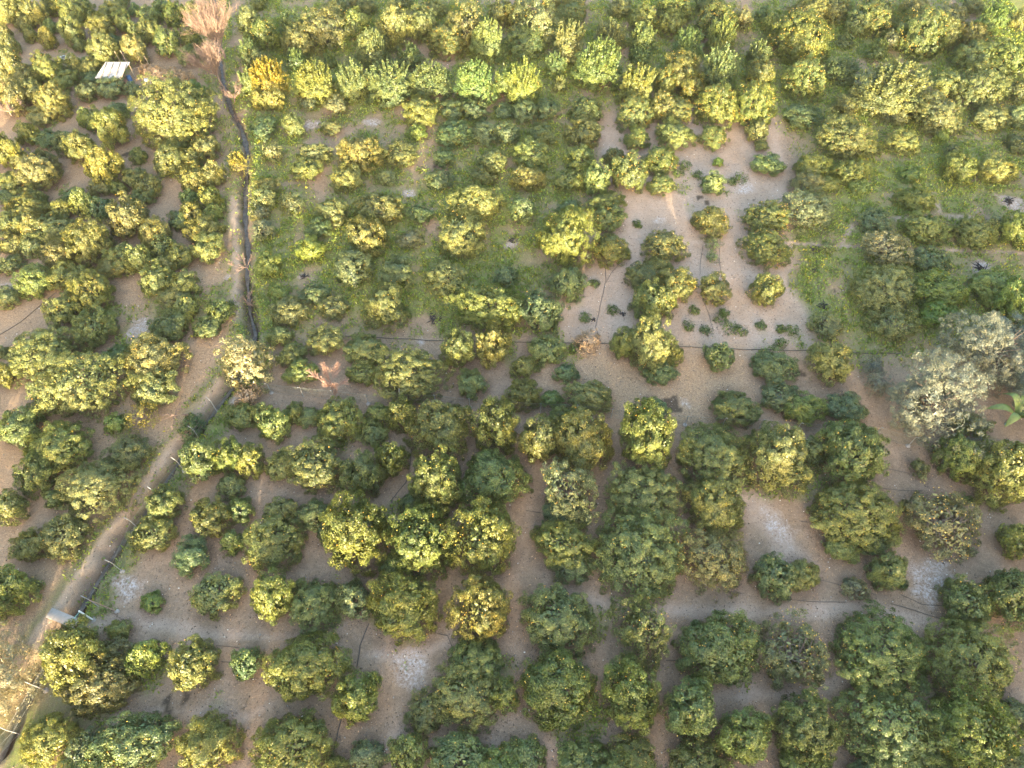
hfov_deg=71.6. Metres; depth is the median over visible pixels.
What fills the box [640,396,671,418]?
young citrus tree
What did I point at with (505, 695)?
young citrus tree
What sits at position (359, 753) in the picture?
young citrus tree
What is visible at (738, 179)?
weed clump
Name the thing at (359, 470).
citrus tree
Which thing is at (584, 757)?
citrus tree
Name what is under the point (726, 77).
sprouting citrus tree
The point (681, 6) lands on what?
orange tree
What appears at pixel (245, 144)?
ditch water
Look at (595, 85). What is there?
sprouting citrus tree
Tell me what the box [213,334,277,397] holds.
variegated tree
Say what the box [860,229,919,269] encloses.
citrus tree
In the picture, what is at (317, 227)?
young citrus tree
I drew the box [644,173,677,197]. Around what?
orange tree
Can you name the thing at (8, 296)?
young citrus tree
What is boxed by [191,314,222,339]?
young citrus tree
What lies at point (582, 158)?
citrus tree
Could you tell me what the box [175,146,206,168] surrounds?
young citrus tree
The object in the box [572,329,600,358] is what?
dead shrub
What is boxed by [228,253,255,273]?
bare bush
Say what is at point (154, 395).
citrus tree
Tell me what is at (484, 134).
citrus tree
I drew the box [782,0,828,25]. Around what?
citrus tree
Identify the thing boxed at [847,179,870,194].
young citrus tree
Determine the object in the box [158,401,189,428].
brush pile
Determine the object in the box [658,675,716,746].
citrus tree
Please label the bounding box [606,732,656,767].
orange tree
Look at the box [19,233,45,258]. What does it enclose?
young citrus tree
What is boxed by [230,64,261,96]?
sprouting citrus tree
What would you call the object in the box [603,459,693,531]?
citrus tree
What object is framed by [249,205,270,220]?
young citrus tree
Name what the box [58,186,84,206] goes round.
young citrus tree
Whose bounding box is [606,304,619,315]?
weed clump
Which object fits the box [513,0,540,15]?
citrus tree
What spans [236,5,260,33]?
citrus tree
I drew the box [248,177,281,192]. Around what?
young citrus tree
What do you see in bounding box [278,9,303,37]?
sprouting citrus tree
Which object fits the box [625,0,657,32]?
citrus tree
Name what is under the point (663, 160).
orange tree
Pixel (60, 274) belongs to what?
citrus tree
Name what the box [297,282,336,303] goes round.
young citrus tree
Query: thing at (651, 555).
citrus tree
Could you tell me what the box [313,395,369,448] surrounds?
citrus tree
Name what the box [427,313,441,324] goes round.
charred sticks
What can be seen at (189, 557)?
citrus tree
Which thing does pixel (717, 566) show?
citrus tree
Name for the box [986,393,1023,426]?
banana plant
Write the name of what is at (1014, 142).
young citrus tree
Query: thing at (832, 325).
citrus tree
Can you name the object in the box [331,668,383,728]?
citrus tree
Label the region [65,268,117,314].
citrus tree
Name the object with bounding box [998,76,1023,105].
citrus tree
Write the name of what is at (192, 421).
ditch shrub
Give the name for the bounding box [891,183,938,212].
citrus tree
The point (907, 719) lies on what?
citrus tree
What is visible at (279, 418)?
young citrus tree
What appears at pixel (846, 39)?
sprouting citrus tree
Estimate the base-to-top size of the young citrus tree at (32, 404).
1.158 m
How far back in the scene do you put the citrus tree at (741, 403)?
52.26 m
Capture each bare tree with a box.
[178,37,225,83]
[179,0,239,58]
[218,72,242,101]
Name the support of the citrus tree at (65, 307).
on the ground
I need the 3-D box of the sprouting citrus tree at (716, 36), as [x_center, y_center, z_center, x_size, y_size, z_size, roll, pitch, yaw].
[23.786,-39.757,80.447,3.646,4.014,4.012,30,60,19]
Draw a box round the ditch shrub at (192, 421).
[178,412,207,441]
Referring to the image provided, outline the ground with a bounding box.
[0,0,1023,767]
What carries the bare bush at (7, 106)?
on the ground
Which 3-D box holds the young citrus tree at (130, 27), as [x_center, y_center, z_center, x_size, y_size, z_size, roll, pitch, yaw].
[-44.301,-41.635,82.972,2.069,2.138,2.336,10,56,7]
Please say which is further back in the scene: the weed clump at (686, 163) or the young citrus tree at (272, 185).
the weed clump at (686, 163)
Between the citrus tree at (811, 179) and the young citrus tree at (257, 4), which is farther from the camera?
the young citrus tree at (257, 4)
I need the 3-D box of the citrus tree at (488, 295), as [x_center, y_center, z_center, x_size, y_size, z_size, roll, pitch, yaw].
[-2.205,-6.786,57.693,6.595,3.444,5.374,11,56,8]
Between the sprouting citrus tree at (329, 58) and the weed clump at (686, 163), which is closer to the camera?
the weed clump at (686, 163)
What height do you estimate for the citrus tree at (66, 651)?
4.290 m
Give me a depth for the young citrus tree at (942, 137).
71.57 m
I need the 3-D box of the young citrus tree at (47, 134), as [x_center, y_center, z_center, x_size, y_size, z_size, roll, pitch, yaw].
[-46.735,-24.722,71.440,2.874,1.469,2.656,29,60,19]
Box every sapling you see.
[705,237,724,251]
[706,249,719,263]
[820,238,836,252]
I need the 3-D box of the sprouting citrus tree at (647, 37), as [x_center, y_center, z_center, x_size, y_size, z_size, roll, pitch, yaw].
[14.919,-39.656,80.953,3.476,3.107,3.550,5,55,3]
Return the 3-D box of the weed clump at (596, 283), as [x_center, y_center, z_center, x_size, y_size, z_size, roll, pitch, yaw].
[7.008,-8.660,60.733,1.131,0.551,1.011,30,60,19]
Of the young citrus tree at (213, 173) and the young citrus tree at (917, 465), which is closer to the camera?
the young citrus tree at (917, 465)
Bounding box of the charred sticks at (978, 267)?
[971,261,987,270]
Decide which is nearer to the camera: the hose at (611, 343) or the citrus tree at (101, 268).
the hose at (611, 343)
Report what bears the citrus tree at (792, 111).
on the ground
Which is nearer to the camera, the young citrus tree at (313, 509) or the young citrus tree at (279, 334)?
the young citrus tree at (313, 509)
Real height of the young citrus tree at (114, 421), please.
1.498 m
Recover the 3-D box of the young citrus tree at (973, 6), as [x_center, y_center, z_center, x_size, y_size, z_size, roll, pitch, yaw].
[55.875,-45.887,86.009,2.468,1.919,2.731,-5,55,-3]
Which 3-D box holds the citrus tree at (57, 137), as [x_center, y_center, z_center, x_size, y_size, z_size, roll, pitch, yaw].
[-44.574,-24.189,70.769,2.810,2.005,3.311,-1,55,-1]
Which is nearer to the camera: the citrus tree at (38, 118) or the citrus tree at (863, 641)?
the citrus tree at (863, 641)
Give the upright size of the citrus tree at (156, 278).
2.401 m
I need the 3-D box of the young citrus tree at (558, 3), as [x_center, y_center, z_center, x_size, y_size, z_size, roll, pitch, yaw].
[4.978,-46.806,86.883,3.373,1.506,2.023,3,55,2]
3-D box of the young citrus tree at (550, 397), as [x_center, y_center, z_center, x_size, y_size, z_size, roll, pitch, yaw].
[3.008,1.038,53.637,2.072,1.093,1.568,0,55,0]
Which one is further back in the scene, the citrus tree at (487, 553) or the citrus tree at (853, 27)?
the citrus tree at (853, 27)
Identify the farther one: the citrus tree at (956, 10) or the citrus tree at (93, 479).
the citrus tree at (956, 10)
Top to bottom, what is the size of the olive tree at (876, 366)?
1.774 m
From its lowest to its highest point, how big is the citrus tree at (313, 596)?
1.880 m
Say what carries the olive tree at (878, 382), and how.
on the ground
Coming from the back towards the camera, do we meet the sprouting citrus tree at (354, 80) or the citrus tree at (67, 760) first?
the sprouting citrus tree at (354, 80)
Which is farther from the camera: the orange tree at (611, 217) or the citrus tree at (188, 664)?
the orange tree at (611, 217)
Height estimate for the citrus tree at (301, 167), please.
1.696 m
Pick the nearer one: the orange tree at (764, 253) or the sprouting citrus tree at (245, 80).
the orange tree at (764, 253)
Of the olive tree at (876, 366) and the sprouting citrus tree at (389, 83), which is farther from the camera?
the sprouting citrus tree at (389, 83)
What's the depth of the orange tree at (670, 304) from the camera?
57.86 m
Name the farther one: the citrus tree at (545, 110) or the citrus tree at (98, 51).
the citrus tree at (98, 51)
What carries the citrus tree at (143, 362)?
on the ground
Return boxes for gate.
[71,610,96,631]
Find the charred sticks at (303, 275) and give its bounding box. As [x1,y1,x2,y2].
[300,272,309,279]
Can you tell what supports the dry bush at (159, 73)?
on the ground
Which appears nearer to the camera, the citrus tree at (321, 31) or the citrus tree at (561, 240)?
the citrus tree at (561, 240)
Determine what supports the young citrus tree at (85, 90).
on the ground
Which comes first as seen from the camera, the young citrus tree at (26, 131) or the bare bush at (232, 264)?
the bare bush at (232, 264)
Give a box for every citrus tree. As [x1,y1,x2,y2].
[0,0,25,26]
[0,20,14,39]
[0,30,22,53]
[0,44,22,82]
[0,78,31,118]
[0,131,30,169]
[0,171,22,192]
[0,189,16,204]
[0,210,24,238]
[0,232,21,254]
[0,253,27,276]
[0,284,20,309]
[0,345,9,358]
[0,362,17,388]
[0,405,46,451]
[0,487,30,526]
[0,563,46,624]
[1,192,50,220]
[1,325,79,389]
[6,63,45,85]
[7,526,50,563]
[9,147,64,190]
[9,183,48,208]
[9,262,57,300]
[11,452,58,500]
[12,120,41,145]
[15,15,33,33]
[15,212,49,240]
[16,76,40,103]
[17,711,84,767]
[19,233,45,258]
[19,419,96,474]
[21,0,50,27]
[22,24,37,43]
[25,106,57,128]
[25,211,77,243]
[25,349,133,422]
[25,401,50,421]
[26,49,69,87]
[30,128,55,151]
[32,80,73,122]
[36,512,93,564]
[37,25,59,50]
[38,238,76,269]
[39,614,108,696]
[40,0,62,16]
[40,287,84,328]
[42,18,58,33]
[43,488,70,509]
[46,259,84,290]
[48,198,73,218]
[50,130,73,157]
[52,69,80,91]
[52,457,147,525]
[53,0,96,25]
[56,14,85,47]
[56,755,96,767]
[57,646,143,718]
[58,128,95,166]
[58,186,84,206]
[59,215,117,268]
[63,52,81,73]
[64,725,105,767]
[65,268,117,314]
[68,187,97,219]
[70,300,120,353]
[71,37,87,52]
[74,70,98,83]
[74,80,102,103]
[75,106,91,127]
[76,56,101,72]
[79,710,182,767]
[82,143,127,184]
[83,104,106,133]
[84,12,115,37]
[84,28,122,66]
[86,179,109,196]
[87,196,113,221]
[89,106,130,149]
[94,258,127,279]
[96,76,124,99]
[97,0,128,23]
[98,433,157,474]
[98,636,138,659]
[99,241,142,278]
[100,344,130,365]
[102,411,126,434]
[104,190,150,241]
[104,618,132,640]
[106,101,131,120]
[106,182,129,196]
[109,33,123,49]
[111,8,130,33]
[116,0,130,7]
[118,366,180,411]
[119,33,151,65]
[120,332,192,390]
[121,168,145,186]
[122,80,141,99]
[122,244,156,274]
[123,638,172,681]
[124,19,137,35]
[124,69,222,150]
[125,514,178,552]
[126,187,156,205]
[128,2,141,16]
[128,146,147,166]
[129,171,161,198]
[134,17,160,46]
[135,3,164,25]
[136,258,173,298]
[138,214,172,251]
[140,590,166,614]
[144,483,187,520]
[146,306,189,342]
[150,233,176,258]
[150,255,184,273]
[152,0,170,11]
[152,25,183,57]
[152,142,187,177]
[155,286,193,310]
[159,0,187,27]
[162,128,193,149]
[162,210,193,231]
[162,242,197,268]
[165,268,203,296]
[165,633,223,692]
[168,294,202,320]
[169,533,210,578]
[174,708,246,767]
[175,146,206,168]
[176,43,198,66]
[177,0,199,23]
[177,23,203,46]
[177,436,221,483]
[178,160,210,191]
[178,188,199,203]
[179,201,204,221]
[181,212,227,242]
[186,79,205,97]
[187,571,247,621]
[189,495,235,540]
[190,133,223,161]
[191,231,226,264]
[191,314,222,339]
[195,185,224,208]
[201,203,226,220]
[202,159,226,188]
[204,298,238,323]
[211,435,243,472]
[215,472,245,501]
[216,400,260,430]
[219,529,243,558]
[228,496,255,525]
[228,646,265,681]
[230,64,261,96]
[231,441,266,480]
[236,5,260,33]
[238,36,256,63]
[241,514,308,574]
[243,46,275,67]
[247,111,277,142]
[247,707,339,767]
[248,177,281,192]
[248,219,277,240]
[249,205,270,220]
[249,567,298,626]
[250,0,268,10]
[250,85,264,110]
[250,185,276,209]
[250,402,274,423]
[252,249,284,280]
[254,405,291,444]
[260,85,284,111]
[261,142,283,164]
[261,496,298,521]
[261,630,355,701]
[263,446,298,481]
[265,294,312,327]
[265,326,294,346]
[267,282,290,302]
[275,342,308,367]
[277,192,304,218]
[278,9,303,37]
[279,435,344,494]
[280,22,315,58]
[280,358,320,385]
[281,112,305,137]
[282,401,303,424]
[283,47,306,71]
[285,577,343,638]
[289,156,324,180]
[292,58,341,106]
[294,233,326,263]
[294,498,331,534]
[295,407,321,428]
[296,143,333,167]
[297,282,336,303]
[298,0,356,57]
[298,97,316,111]
[304,216,332,239]
[305,322,344,355]
[310,198,349,226]
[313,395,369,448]
[316,522,336,546]
[317,295,350,321]
[318,120,342,135]
[318,489,390,577]
[322,50,337,67]
[322,755,350,767]
[323,93,348,115]
[326,0,348,14]
[329,161,362,192]
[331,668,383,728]
[333,246,374,287]
[333,576,373,621]
[335,57,372,104]
[335,135,384,172]
[338,5,372,38]
[339,448,387,499]
[342,333,387,366]
[345,213,390,258]
[345,360,378,386]
[347,738,390,767]
[348,0,357,6]
[351,191,405,230]
[354,25,390,69]
[354,419,394,447]
[356,0,378,17]
[361,280,411,332]
[364,402,389,423]
[365,569,443,645]
[366,58,411,109]
[372,344,456,407]
[372,440,411,478]
[374,0,420,53]
[374,169,396,185]
[375,253,414,288]
[377,552,403,578]
[381,137,419,169]
[381,502,453,582]
[385,395,416,434]
[386,729,429,767]
[389,0,413,8]
[391,40,425,71]
[394,229,424,249]
[398,493,426,517]
[401,93,437,130]
[402,398,477,463]
[402,685,447,740]
[404,203,439,224]
[406,3,441,42]
[406,124,427,141]
[406,444,463,518]
[407,58,453,101]
[419,168,454,192]
[421,0,450,18]
[422,259,468,299]
[424,503,447,523]
[426,730,493,767]
[431,660,500,733]
[433,146,456,169]
[434,117,475,149]
[437,180,507,223]
[437,209,489,258]
[437,538,458,559]
[438,326,475,370]
[440,99,465,121]
[441,494,522,576]
[442,282,523,332]
[442,573,513,642]
[445,0,484,53]
[447,634,505,693]
[452,57,498,106]
[454,445,533,511]
[457,367,489,400]
[463,97,488,122]
[463,744,526,767]
[469,15,507,62]
[469,163,498,186]
[469,395,520,459]
[470,119,499,146]
[474,148,507,174]
[475,319,511,369]
[486,0,513,26]
[488,63,512,98]
[488,675,520,714]
[492,265,518,286]
[493,102,512,118]
[495,121,520,145]
[495,735,521,767]
[503,24,545,62]
[503,377,542,412]
[505,55,544,107]
[508,164,549,191]
[508,196,535,226]
[509,0,566,43]
[509,135,549,170]
[509,355,541,379]
[509,733,547,767]
[510,97,539,123]
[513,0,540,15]
[515,647,599,732]
[516,287,570,335]
[516,582,598,658]
[517,413,561,464]
[527,121,555,146]
[527,334,567,367]
[529,519,598,569]
[533,204,602,269]
[534,98,560,119]
[538,390,563,408]
[539,0,562,9]
[540,456,599,531]
[541,495,589,532]
[544,51,567,79]
[545,266,590,302]
[547,403,575,421]
[547,553,599,585]
[549,168,584,193]
[551,18,586,66]
[551,75,566,93]
[551,363,579,384]
[551,405,615,475]
[553,199,586,214]
[555,735,611,767]
[560,379,614,415]
[561,0,585,7]
[562,113,604,147]
[563,144,596,174]
[566,96,603,127]
[570,34,623,93]
[579,158,611,195]
[584,190,627,214]
[588,81,598,91]
[590,502,691,617]
[592,16,626,51]
[593,745,652,767]
[599,655,661,736]
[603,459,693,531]
[605,593,676,677]
[606,0,631,19]
[609,325,636,358]
[614,62,657,107]
[617,397,677,475]
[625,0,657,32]
[627,21,656,54]
[627,277,668,323]
[628,44,652,66]
[629,310,675,374]
[639,357,680,385]
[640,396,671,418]
[654,116,697,150]
[656,9,686,39]
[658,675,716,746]
[664,48,701,95]
[665,734,730,767]
[667,340,684,366]
[671,608,765,688]
[672,26,704,60]
[672,522,748,602]
[675,421,755,496]
[682,480,702,504]
[688,474,746,537]
[694,0,725,14]
[700,42,740,89]
[700,170,726,195]
[702,342,734,372]
[703,13,738,54]
[709,390,763,429]
[710,73,732,92]
[712,157,723,166]
[712,704,775,767]
[731,3,753,29]
[738,420,814,498]
[744,121,768,143]
[746,38,771,65]
[747,551,797,605]
[749,151,787,177]
[749,345,799,387]
[754,140,769,150]
[755,5,769,22]
[760,7,787,37]
[760,378,800,413]
[767,681,845,767]
[777,186,835,234]
[777,743,832,767]
[780,390,828,426]
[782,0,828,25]
[782,100,825,129]
[787,168,828,193]
[788,558,820,593]
[792,152,832,176]
[798,435,824,466]
[802,341,853,387]
[805,308,845,340]
[805,474,904,553]
[811,107,882,160]
[814,418,890,493]
[817,0,852,26]
[817,176,840,193]
[820,534,861,564]
[821,56,862,86]
[822,390,869,421]
[827,598,932,704]
[828,683,954,767]
[830,159,874,187]
[831,94,860,115]
[834,31,853,50]
[841,576,871,600]
[842,3,873,38]
[846,56,933,123]
[846,749,903,767]
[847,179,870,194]
[847,263,917,323]
[854,207,895,235]
[858,530,893,556]
[859,306,921,341]
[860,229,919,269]
[863,551,908,591]
[864,37,888,62]
[879,107,908,125]
[882,127,920,156]
[884,29,900,50]
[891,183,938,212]
[894,0,931,18]
[896,164,926,182]
[898,209,953,246]
[902,745,966,767]
[908,245,953,276]
[908,458,930,479]
[910,86,965,135]
[911,268,972,309]
[918,616,1022,710]
[919,300,958,328]
[923,679,1023,767]
[930,16,962,52]
[930,67,965,99]
[930,428,987,484]
[932,128,949,144]
[933,573,996,626]
[935,0,969,25]
[939,149,977,187]
[943,144,964,156]
[947,36,999,72]
[948,214,1004,251]
[949,59,1013,111]
[950,411,996,440]
[956,21,989,46]
[960,0,985,15]
[965,265,1023,308]
[966,438,1023,513]
[970,102,1012,131]
[973,0,1010,36]
[973,152,1019,184]
[980,567,1023,632]
[986,274,1023,328]
[988,37,1023,81]
[988,214,1003,230]
[991,696,1023,741]
[991,743,1023,767]
[993,209,1023,246]
[993,523,1023,559]
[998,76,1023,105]
[1002,130,1023,155]
[1003,104,1023,131]
[1007,5,1023,28]
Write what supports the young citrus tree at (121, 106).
on the ground
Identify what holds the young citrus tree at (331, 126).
on the ground
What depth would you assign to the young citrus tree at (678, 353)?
55.30 m
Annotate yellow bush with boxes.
[226,150,251,177]
[248,55,293,96]
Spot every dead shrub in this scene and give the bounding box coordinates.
[306,360,349,396]
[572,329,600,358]
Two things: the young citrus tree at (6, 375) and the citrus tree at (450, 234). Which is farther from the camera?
the citrus tree at (450, 234)
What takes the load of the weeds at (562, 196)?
on the ground
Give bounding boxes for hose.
[0,293,54,334]
[332,712,343,755]
[347,336,899,353]
[356,623,368,666]
[391,439,417,510]
[595,265,605,341]
[891,603,942,619]
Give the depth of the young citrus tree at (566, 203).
65.69 m
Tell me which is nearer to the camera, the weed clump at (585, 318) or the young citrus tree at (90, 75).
the weed clump at (585, 318)
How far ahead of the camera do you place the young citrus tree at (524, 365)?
55.01 m
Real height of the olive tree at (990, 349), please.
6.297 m
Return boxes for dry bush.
[138,63,158,79]
[145,66,167,82]
[160,66,182,81]
[170,70,195,82]
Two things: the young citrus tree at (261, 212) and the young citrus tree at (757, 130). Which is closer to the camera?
the young citrus tree at (261, 212)
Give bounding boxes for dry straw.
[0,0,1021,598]
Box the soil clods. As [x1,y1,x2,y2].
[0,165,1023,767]
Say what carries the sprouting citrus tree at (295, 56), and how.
on the ground
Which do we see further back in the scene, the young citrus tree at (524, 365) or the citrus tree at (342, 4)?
the citrus tree at (342, 4)
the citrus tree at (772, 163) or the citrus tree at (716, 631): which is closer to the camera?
the citrus tree at (716, 631)
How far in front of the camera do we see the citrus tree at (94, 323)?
56.47 m
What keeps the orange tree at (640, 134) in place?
on the ground
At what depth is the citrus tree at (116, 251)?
61.02 m
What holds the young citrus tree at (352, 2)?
on the ground
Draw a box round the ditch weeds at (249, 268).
[77,4,260,602]
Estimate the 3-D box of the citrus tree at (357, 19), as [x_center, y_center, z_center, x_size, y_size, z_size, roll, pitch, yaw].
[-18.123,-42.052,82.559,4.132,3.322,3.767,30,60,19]
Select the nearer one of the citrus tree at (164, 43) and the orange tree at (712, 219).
the orange tree at (712, 219)
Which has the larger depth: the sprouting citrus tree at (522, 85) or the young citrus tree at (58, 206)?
the sprouting citrus tree at (522, 85)
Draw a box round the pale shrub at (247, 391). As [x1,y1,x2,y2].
[232,383,263,410]
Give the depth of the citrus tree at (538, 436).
49.76 m
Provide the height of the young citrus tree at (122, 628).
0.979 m
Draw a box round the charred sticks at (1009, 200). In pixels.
[1002,197,1015,205]
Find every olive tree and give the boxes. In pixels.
[0,620,45,723]
[860,354,886,383]
[864,371,894,397]
[885,344,1005,470]
[922,309,1023,397]
[980,310,1023,355]
[998,348,1023,411]
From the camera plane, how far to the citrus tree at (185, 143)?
70.37 m
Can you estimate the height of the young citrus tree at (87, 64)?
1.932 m
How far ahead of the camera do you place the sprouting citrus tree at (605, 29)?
80.58 m
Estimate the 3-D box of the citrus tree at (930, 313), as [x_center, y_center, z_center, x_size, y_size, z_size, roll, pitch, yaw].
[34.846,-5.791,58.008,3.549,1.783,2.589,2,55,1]
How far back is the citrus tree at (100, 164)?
66.73 m
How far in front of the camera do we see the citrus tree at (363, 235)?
61.88 m
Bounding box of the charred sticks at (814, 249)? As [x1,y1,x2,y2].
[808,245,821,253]
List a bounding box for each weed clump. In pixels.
[568,341,580,353]
[578,311,591,322]
[590,279,600,288]
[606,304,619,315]
[632,219,641,228]
[671,169,684,178]
[678,160,692,171]
[682,320,693,331]
[688,304,700,315]
[692,169,703,180]
[699,325,713,336]
[712,312,728,325]
[717,308,730,315]
[721,321,738,335]
[726,176,738,185]
[734,171,749,184]
[734,325,748,336]
[755,320,767,330]
[772,338,788,349]
[776,324,785,333]
[784,324,800,337]
[897,580,908,590]
[958,492,973,505]
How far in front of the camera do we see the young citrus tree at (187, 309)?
58.01 m
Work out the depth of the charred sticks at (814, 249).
63.16 m
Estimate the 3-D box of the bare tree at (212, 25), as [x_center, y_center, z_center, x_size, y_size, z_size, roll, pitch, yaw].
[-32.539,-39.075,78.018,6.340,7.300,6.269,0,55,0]
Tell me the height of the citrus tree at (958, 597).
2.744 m
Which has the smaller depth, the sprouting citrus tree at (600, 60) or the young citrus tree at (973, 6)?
the sprouting citrus tree at (600, 60)
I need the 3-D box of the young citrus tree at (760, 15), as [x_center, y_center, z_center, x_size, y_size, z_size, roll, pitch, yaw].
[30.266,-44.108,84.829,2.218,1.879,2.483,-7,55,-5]
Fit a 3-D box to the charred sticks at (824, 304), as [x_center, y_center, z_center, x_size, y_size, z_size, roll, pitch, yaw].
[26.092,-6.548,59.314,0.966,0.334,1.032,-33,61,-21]
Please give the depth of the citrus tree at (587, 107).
73.45 m
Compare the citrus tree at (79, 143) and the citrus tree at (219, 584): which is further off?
the citrus tree at (79, 143)
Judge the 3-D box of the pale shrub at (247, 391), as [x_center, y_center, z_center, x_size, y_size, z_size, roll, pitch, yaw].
[-19.987,0.876,53.603,2.126,1.365,2.411,9,55,6]
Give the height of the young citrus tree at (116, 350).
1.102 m
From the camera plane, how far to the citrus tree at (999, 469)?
47.76 m
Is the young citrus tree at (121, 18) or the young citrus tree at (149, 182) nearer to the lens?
the young citrus tree at (149, 182)
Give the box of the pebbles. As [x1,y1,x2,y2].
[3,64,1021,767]
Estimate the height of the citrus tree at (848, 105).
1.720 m
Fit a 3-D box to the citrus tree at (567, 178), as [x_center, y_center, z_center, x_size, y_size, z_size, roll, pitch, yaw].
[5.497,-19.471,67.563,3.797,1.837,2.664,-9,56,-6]
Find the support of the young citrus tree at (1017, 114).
on the ground
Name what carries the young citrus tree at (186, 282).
on the ground
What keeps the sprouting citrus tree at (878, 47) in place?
on the ground
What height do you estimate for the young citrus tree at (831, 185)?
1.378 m
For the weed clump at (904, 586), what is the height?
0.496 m
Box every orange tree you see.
[248,16,281,53]
[427,20,467,60]
[504,0,527,27]
[554,0,586,27]
[587,233,631,269]
[593,202,627,234]
[602,147,629,170]
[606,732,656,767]
[608,149,648,193]
[615,93,654,133]
[619,124,650,151]
[624,260,663,292]
[640,144,683,177]
[640,229,690,261]
[643,252,672,271]
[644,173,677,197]
[649,89,674,122]
[652,64,677,96]
[654,0,692,21]
[657,266,698,302]
[659,285,678,319]
[663,96,693,124]
[678,70,705,104]
[690,205,732,242]
[692,78,738,131]
[694,0,738,40]
[697,124,730,151]
[699,271,732,306]
[728,80,777,127]
[735,228,795,272]
[738,199,791,234]
[742,58,775,87]
[745,272,785,307]
[752,607,832,691]
[762,7,834,65]
[780,54,827,103]
[850,0,904,39]
[891,4,950,61]
[896,476,984,563]
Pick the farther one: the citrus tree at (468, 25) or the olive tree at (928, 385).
the citrus tree at (468, 25)
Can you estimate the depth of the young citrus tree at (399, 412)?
51.67 m
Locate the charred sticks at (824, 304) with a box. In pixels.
[816,299,830,311]
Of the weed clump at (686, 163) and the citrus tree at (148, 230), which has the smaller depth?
the citrus tree at (148, 230)
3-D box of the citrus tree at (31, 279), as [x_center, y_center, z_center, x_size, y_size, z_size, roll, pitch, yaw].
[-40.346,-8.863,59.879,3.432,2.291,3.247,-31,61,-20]
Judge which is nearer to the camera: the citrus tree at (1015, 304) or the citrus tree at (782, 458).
the citrus tree at (782, 458)
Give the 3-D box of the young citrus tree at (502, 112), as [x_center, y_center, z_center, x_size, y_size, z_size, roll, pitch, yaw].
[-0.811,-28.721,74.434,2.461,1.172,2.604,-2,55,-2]
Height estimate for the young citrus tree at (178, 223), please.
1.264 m
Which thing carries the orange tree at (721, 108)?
on the ground
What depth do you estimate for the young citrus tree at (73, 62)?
78.26 m
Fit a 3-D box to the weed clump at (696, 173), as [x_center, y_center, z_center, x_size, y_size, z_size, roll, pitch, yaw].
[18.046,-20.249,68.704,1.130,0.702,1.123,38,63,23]
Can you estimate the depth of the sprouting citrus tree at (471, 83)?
74.17 m
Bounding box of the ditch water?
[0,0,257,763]
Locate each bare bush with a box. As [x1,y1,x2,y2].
[0,90,24,115]
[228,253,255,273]
[234,290,252,305]
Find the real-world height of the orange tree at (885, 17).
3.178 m
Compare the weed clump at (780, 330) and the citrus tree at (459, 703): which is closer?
the citrus tree at (459, 703)
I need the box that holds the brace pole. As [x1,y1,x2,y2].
[89,600,119,613]
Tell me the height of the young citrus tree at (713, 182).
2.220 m
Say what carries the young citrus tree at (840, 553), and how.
on the ground
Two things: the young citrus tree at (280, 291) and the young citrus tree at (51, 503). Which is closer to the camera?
the young citrus tree at (51, 503)
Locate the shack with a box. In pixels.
[95,62,134,84]
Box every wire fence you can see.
[0,670,48,751]
[80,377,233,606]
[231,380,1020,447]
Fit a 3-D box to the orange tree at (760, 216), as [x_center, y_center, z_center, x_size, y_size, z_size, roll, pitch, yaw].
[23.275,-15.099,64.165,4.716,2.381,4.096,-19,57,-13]
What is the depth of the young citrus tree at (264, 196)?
65.69 m
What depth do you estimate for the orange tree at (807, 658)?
42.10 m
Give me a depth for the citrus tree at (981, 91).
74.28 m
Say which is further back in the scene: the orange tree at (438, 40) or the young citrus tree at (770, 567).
the orange tree at (438, 40)
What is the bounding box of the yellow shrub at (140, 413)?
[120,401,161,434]
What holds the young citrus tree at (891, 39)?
on the ground
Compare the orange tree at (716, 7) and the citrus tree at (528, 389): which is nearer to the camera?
the citrus tree at (528, 389)
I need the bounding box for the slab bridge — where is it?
[46,608,79,627]
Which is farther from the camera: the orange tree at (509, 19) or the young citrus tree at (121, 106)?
the orange tree at (509, 19)
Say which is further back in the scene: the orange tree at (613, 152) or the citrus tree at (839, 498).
the orange tree at (613, 152)
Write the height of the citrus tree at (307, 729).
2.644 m
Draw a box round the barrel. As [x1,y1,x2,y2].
[126,75,132,81]
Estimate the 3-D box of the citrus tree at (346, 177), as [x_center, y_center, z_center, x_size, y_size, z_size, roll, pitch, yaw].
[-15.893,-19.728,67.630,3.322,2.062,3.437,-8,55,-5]
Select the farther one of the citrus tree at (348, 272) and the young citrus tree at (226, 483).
the citrus tree at (348, 272)
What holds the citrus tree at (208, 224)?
on the ground
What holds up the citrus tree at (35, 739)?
on the ground
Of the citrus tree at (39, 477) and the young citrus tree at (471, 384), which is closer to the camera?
the citrus tree at (39, 477)
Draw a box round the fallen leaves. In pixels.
[0,0,1023,767]
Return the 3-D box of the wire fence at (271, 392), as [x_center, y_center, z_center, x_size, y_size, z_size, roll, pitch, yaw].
[8.710,2.410,52.407,59.831,2.002,1.026,4,55,3]
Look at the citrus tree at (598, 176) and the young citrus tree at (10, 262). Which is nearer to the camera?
the young citrus tree at (10, 262)
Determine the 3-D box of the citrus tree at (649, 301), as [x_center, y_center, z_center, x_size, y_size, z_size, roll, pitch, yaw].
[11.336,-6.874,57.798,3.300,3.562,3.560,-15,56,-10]
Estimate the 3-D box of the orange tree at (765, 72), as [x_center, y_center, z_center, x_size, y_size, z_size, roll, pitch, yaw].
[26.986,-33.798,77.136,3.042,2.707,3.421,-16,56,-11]
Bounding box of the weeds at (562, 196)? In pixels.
[4,0,1023,767]

